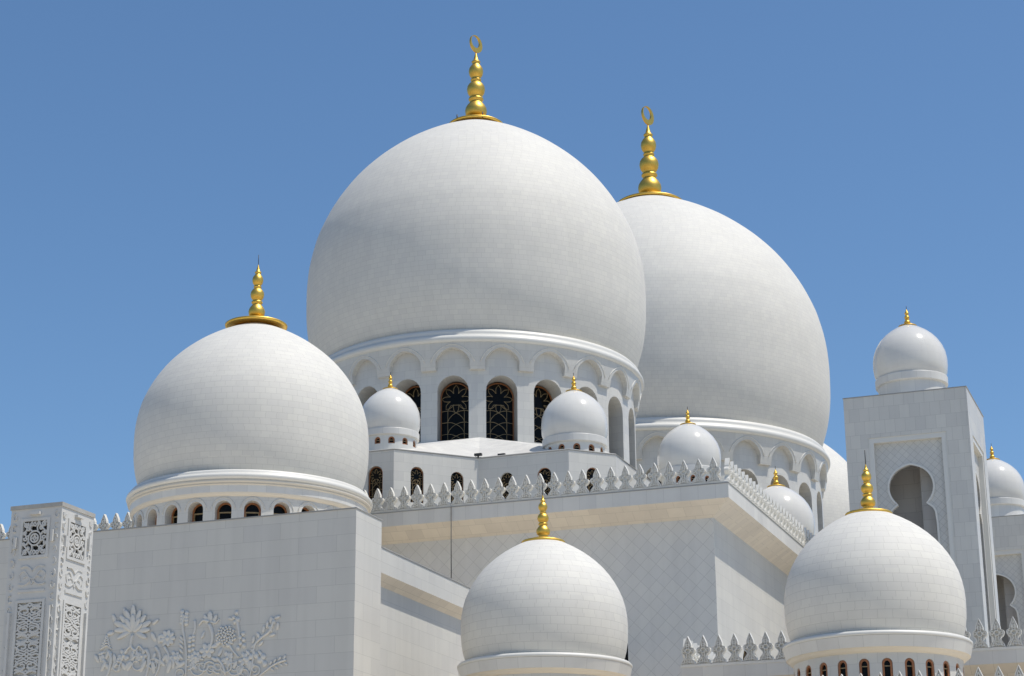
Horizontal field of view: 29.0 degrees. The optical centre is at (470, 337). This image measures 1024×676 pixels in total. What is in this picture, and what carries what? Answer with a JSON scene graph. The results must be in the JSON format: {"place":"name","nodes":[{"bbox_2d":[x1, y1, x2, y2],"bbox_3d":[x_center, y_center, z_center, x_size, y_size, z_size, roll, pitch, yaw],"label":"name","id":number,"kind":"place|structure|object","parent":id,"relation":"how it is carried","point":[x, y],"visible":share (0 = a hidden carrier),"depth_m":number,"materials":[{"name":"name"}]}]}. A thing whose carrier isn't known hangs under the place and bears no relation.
{"place":"outdoors","nodes":[
{"label":"outdoors","id":0,"kind":"place"},
{"bbox_2d":[0,0,1023,538],"label":"sky","id":1,"kind":"structure","parent":0,"point":[151,151],"materials":[{"name":"blue"}]},
{"bbox_2d":[457,482,632,675],"bbox_3d":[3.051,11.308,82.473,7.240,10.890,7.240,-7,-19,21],"label":"dome","id":2,"kind":"structure","parent":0,"point":[543,603],"depth_m":79.60,"materials":[{"name":"stone"}]},
{"bbox_2d":[680,616,1023,675],"bbox_3d":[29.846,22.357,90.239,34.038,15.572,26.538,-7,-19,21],"label":"wing","id":3,"kind":"structure","parent":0,"point":[701,659],"depth_m":85.11,"materials":[{"name":"white stone"}]},
{"bbox_2d":[782,450,972,675],"bbox_3d":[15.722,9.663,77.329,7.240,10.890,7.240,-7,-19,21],"label":"dome","id":4,"kind":"structure","parent":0,"point":[870,590],"depth_m":74.37,"materials":[{"name":"stone"}]},
{"bbox_2d":[806,666,811,675],"bbox_3d":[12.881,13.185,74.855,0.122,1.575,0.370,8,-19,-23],"label":"window","id":5,"kind":"structure","parent":4,"relation":"in","point":[808,671],"depth_m":75.08,"materials":[{"name":"brown glass"}]},
{"bbox_2d":[820,663,827,675],"bbox_3d":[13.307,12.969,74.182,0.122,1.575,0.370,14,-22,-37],"label":"window","id":6,"kind":"structure","parent":4,"relation":"in","point":[823,668],"depth_m":74.37,"materials":[{"name":"black glass"}]},
{"bbox_2d":[838,660,847,675],"bbox_3d":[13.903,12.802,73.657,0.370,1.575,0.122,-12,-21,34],"label":"window","id":7,"kind":"structure","parent":4,"relation":"in","point":[842,666],"depth_m":73.81,"materials":[{"name":"black glass"}]},
{"bbox_2d":[859,659,869,675],"bbox_3d":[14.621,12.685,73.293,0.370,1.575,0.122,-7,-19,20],"label":"window","id":8,"kind":"structure","parent":4,"relation":"in","point":[864,665],"depth_m":73.41,"materials":[{"name":"black glass"}]},
{"bbox_2d":[882,658,892,675],"bbox_3d":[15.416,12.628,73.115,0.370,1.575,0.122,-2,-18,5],"label":"window","id":9,"kind":"structure","parent":4,"relation":"in","point":[887,669],"depth_m":73.23,"materials":[{"name":"black glass"}]},
{"bbox_2d":[905,658,914,675],"bbox_3d":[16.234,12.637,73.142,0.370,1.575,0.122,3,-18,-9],"label":"window","id":10,"kind":"structure","parent":4,"relation":"in","point":[909,663],"depth_m":73.25,"materials":[{"name":"black glass"}]},
{"bbox_2d":[926,659,933,675],"bbox_3d":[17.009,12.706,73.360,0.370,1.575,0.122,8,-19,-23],"label":"window","id":11,"kind":"structure","parent":4,"relation":"in","point":[929,664],"depth_m":73.50,"materials":[{"name":"black glass"}]},
{"bbox_2d":[943,661,949,675],"bbox_3d":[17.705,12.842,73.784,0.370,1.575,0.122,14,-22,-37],"label":"window","id":12,"kind":"structure","parent":4,"relation":"in","point":[945,665],"depth_m":73.93,"materials":[{"name":"black glass"}]},
{"bbox_2d":[842,386,999,646],"bbox_3d":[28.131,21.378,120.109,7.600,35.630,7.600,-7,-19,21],"label":"portal tower","id":13,"kind":"structure","parent":0,"point":[926,457],"depth_m":121.35,"materials":[{"name":"stone"}]},
{"bbox_2d":[873,307,947,393],"bbox_3d":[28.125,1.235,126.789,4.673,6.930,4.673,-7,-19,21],"label":"dome","id":14,"kind":"structure","parent":13,"relation":"on","point":[909,355],"depth_m":124.81,"materials":[{"name":"stone"}]},
{"label":"courtyard","id":15,"kind":"structure","parent":0,"visible":0},
{"bbox_2d":[0,502,95,675],"bbox_3d":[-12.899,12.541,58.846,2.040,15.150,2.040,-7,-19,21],"label":"carved pillar","id":16,"kind":"structure","parent":15,"relation":"on","point":[45,626],"depth_m":59.71,"materials":[{"name":"stone"}]},
{"bbox_2d":[0,507,470,675],"bbox_3d":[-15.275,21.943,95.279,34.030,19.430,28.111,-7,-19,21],"label":"portal wall","id":17,"kind":"structure","parent":15,"relation":"on","point":[337,592],"depth_m":81.28,"materials":[{"name":"stone"}]},
{"bbox_2d":[126,255,372,526],"bbox_3d":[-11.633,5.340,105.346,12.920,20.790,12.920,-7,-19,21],"label":"dome","id":18,"kind":"structure","parent":17,"relation":"on","point":[256,412],"depth_m":100.24,"materials":[{"name":"stone"}]},
{"bbox_2d":[171,507,177,523],"bbox_3d":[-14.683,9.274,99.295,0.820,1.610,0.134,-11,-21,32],"label":"window","id":19,"kind":"structure","parent":18,"relation":"in","point":[175,512],"depth_m":99.51,"materials":[{"name":"black glass"}]},
{"bbox_2d":[192,504,202,521],"bbox_3d":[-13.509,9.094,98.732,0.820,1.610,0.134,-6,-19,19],"label":"window","id":20,"kind":"structure","parent":18,"relation":"in","point":[198,510],"depth_m":98.86,"materials":[{"name":"black glass"}]},
{"bbox_2d":[217,503,231,519],"bbox_3d":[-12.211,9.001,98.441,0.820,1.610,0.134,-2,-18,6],"label":"window","id":21,"kind":"structure","parent":18,"relation":"in","point":[224,510],"depth_m":98.55,"materials":[{"name":"black glass"}]},
{"bbox_2d":[244,503,260,516],"bbox_3d":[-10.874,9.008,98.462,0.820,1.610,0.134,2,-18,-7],"label":"window","id":22,"kind":"structure","parent":18,"relation":"in","point":[252,509],"depth_m":98.57,"materials":[{"name":"black glass"}]},
{"bbox_2d":[273,504,286,514],"bbox_3d":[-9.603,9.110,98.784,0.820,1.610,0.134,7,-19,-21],"label":"window","id":23,"kind":"structure","parent":18,"relation":"in","point":[278,509],"depth_m":98.98,"materials":[{"name":"black glass"}]},
{"bbox_2d":[0,457,814,675],"bbox_3d":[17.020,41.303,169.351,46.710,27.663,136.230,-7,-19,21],"label":"prayer hall","id":24,"kind":"structure","parent":15,"relation":"on","point":[712,557],"depth_m":107.57,"materials":[{"name":"stone"}]},
{"bbox_2d":[451,506,451,578],"bbox_3d":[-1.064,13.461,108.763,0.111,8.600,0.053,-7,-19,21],"label":"lightning cable","id":25,"kind":"object","parent":24,"relation":"hanging from","point":[451,542],"visible":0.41,"depth_m":109.44,"materials":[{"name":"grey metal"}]},
{"bbox_2d":[363,437,650,510],"bbox_3d":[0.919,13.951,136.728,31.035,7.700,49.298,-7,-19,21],"label":"roof podium","id":26,"kind":"object","parent":24,"relation":"on","point":[449,463],"visible":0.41,"depth_m":114.25,"materials":[{"name":"white stone"}]},
{"bbox_2d":[369,467,382,499],"bbox_3d":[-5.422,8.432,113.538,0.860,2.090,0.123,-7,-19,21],"label":"window","id":27,"kind":"structure","parent":26,"relation":"in","point":[376,474],"depth_m":113.59,"materials":[{"name":"black glass"}]},
{"bbox_2d":[363,372,419,450],"bbox_3d":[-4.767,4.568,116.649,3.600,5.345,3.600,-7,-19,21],"label":"dome","id":28,"kind":"structure","parent":26,"relation":"on","point":[392,414],"depth_m":115.02,"materials":[{"name":"stone"}]},
{"bbox_2d":[375,437,379,443],"bbox_3d":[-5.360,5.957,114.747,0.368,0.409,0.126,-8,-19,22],"label":"window","id":29,"kind":"structure","parent":28,"relation":"in","point":[377,440],"depth_m":114.74,"materials":[{"name":"brown glass"}]},
{"bbox_2d":[388,437,394,442],"bbox_3d":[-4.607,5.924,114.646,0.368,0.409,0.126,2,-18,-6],"label":"window","id":30,"kind":"structure","parent":28,"relation":"in","point":[391,439],"depth_m":114.62,"materials":[{"name":"brown glass"}]},
{"bbox_2d":[410,468,422,502],"bbox_3d":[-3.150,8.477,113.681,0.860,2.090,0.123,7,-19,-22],"label":"window","id":31,"kind":"structure","parent":26,"relation":"in","point":[416,473],"depth_m":113.80,"materials":[{"name":"black glass"}]},
{"bbox_2d":[451,472,462,503],"bbox_3d":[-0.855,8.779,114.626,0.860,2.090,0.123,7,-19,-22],"label":"window","id":32,"kind":"structure","parent":26,"relation":"in","point":[456,476],"depth_m":114.79,"materials":[{"name":"black glass"}]},
{"bbox_2d":[306,35,645,469],"bbox_3d":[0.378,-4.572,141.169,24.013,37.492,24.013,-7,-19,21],"label":"dome","id":33,"kind":"structure","parent":26,"relation":"on","point":[475,271],"depth_m":130.51,"materials":[{"name":"stone"}]},
{"bbox_2d":[405,386,420,441],"bbox_3d":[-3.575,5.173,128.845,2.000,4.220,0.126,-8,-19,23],"label":"window","id":34,"kind":"structure","parent":33,"relation":"in","point":[414,393],"depth_m":129.29,"materials":[{"name":"black glass"}]},
{"bbox_2d":[441,383,468,440],"bbox_3d":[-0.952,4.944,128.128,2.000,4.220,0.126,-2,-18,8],"label":"window","id":35,"kind":"structure","parent":33,"relation":"in","point":[455,397],"depth_m":128.19,"materials":[{"name":"black glass"}]},
{"bbox_2d":[486,383,513,440],"bbox_3d":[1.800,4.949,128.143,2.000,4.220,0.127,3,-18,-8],"label":"window","id":36,"kind":"structure","parent":33,"relation":"in","point":[499,397],"depth_m":128.19,"materials":[{"name":"black glass"}]},
{"bbox_2d":[534,386,551,442],"bbox_3d":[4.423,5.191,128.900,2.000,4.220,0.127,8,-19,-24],"label":"window","id":37,"kind":"structure","parent":33,"relation":"in","point":[542,398],"depth_m":129.13,"materials":[{"name":"black glass"}]},
{"bbox_2d":[501,473,511,498],"bbox_3d":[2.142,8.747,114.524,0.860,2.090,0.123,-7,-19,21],"label":"window","id":38,"kind":"structure","parent":26,"relation":"in","point":[505,480],"depth_m":114.68,"materials":[{"name":"black glass"}]},
{"bbox_2d":[538,468,550,494],"bbox_3d":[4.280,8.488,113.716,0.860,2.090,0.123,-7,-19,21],"label":"window","id":39,"kind":"structure","parent":26,"relation":"in","point":[545,472],"depth_m":113.84,"materials":[{"name":"black glass"}]},
{"bbox_2d":[541,373,607,451],"bbox_3d":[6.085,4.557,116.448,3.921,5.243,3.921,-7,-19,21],"label":"dome","id":40,"kind":"structure","parent":26,"relation":"on","point":[573,417],"depth_m":114.71,"materials":[{"name":"stone"}]},
{"bbox_2d":[573,443,579,449],"bbox_3d":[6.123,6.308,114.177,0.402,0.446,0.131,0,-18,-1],"label":"window","id":41,"kind":"structure","parent":40,"relation":"in","point":[576,446],"depth_m":114.16,"materials":[{"name":"brown glass"}]},
{"bbox_2d":[589,444,593,450],"bbox_3d":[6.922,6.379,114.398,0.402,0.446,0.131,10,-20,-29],"label":"window","id":42,"kind":"structure","parent":40,"relation":"in","point":[591,448],"depth_m":114.40,"materials":[{"name":"brown glass"}]},
{"bbox_2d":[587,468,594,491],"bbox_3d":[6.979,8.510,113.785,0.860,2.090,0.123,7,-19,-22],"label":"window","id":43,"kind":"structure","parent":26,"relation":"in","point":[590,471],"depth_m":113.90,"materials":[{"name":"black glass"}]},
{"bbox_2d":[657,407,720,484],"bbox_3d":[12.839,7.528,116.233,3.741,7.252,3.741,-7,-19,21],"label":"dome","id":44,"kind":"structure","parent":24,"relation":"on","point":[689,442],"depth_m":115.06,"materials":[{"name":"stone"}]},
{"bbox_2d":[616,106,829,534],"bbox_3d":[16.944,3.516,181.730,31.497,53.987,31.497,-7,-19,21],"label":"dome","id":45,"kind":"structure","parent":24,"relation":"on","point":[734,358],"depth_m":168.68,"materials":[{"name":"stone"}]},
{"bbox_2d":[763,467,814,534],"bbox_3d":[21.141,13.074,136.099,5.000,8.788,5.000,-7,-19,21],"label":"dome","id":46,"kind":"structure","parent":24,"relation":"on","point":[794,504],"depth_m":134.77,"materials":[{"name":"stone"}]},
{"bbox_2d":[822,444,849,527],"bbox_3d":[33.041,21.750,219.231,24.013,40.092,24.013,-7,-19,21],"label":"dome","id":47,"kind":"structure","parent":24,"relation":"on","point":[835,501],"depth_m":210.63,"materials":[{"name":"stone"}]},
{"bbox_2d":[822,665,1023,675],"bbox_3d":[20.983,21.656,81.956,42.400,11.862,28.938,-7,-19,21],"label":"front arcade","id":48,"kind":"object","parent":15,"relation":"on","point":[1018,672],"visible":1,"depth_m":70.07,"materials":[{"name":"stone"}]},
{"bbox_2d":[991,514,1023,646],"bbox_3d":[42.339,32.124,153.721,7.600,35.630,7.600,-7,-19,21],"label":"portal tower","id":49,"kind":"structure","parent":15,"relation":"on","point":[1008,536],"depth_m":154.81,"materials":[{"name":"stone"}]},
{"bbox_2d":[987,446,1023,516],"bbox_3d":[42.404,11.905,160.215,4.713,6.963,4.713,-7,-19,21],"label":"dome","id":50,"kind":"structure","parent":49,"relation":"on","point":[1006,486],"depth_m":157.94,"materials":[{"name":"stone"}]}
]}

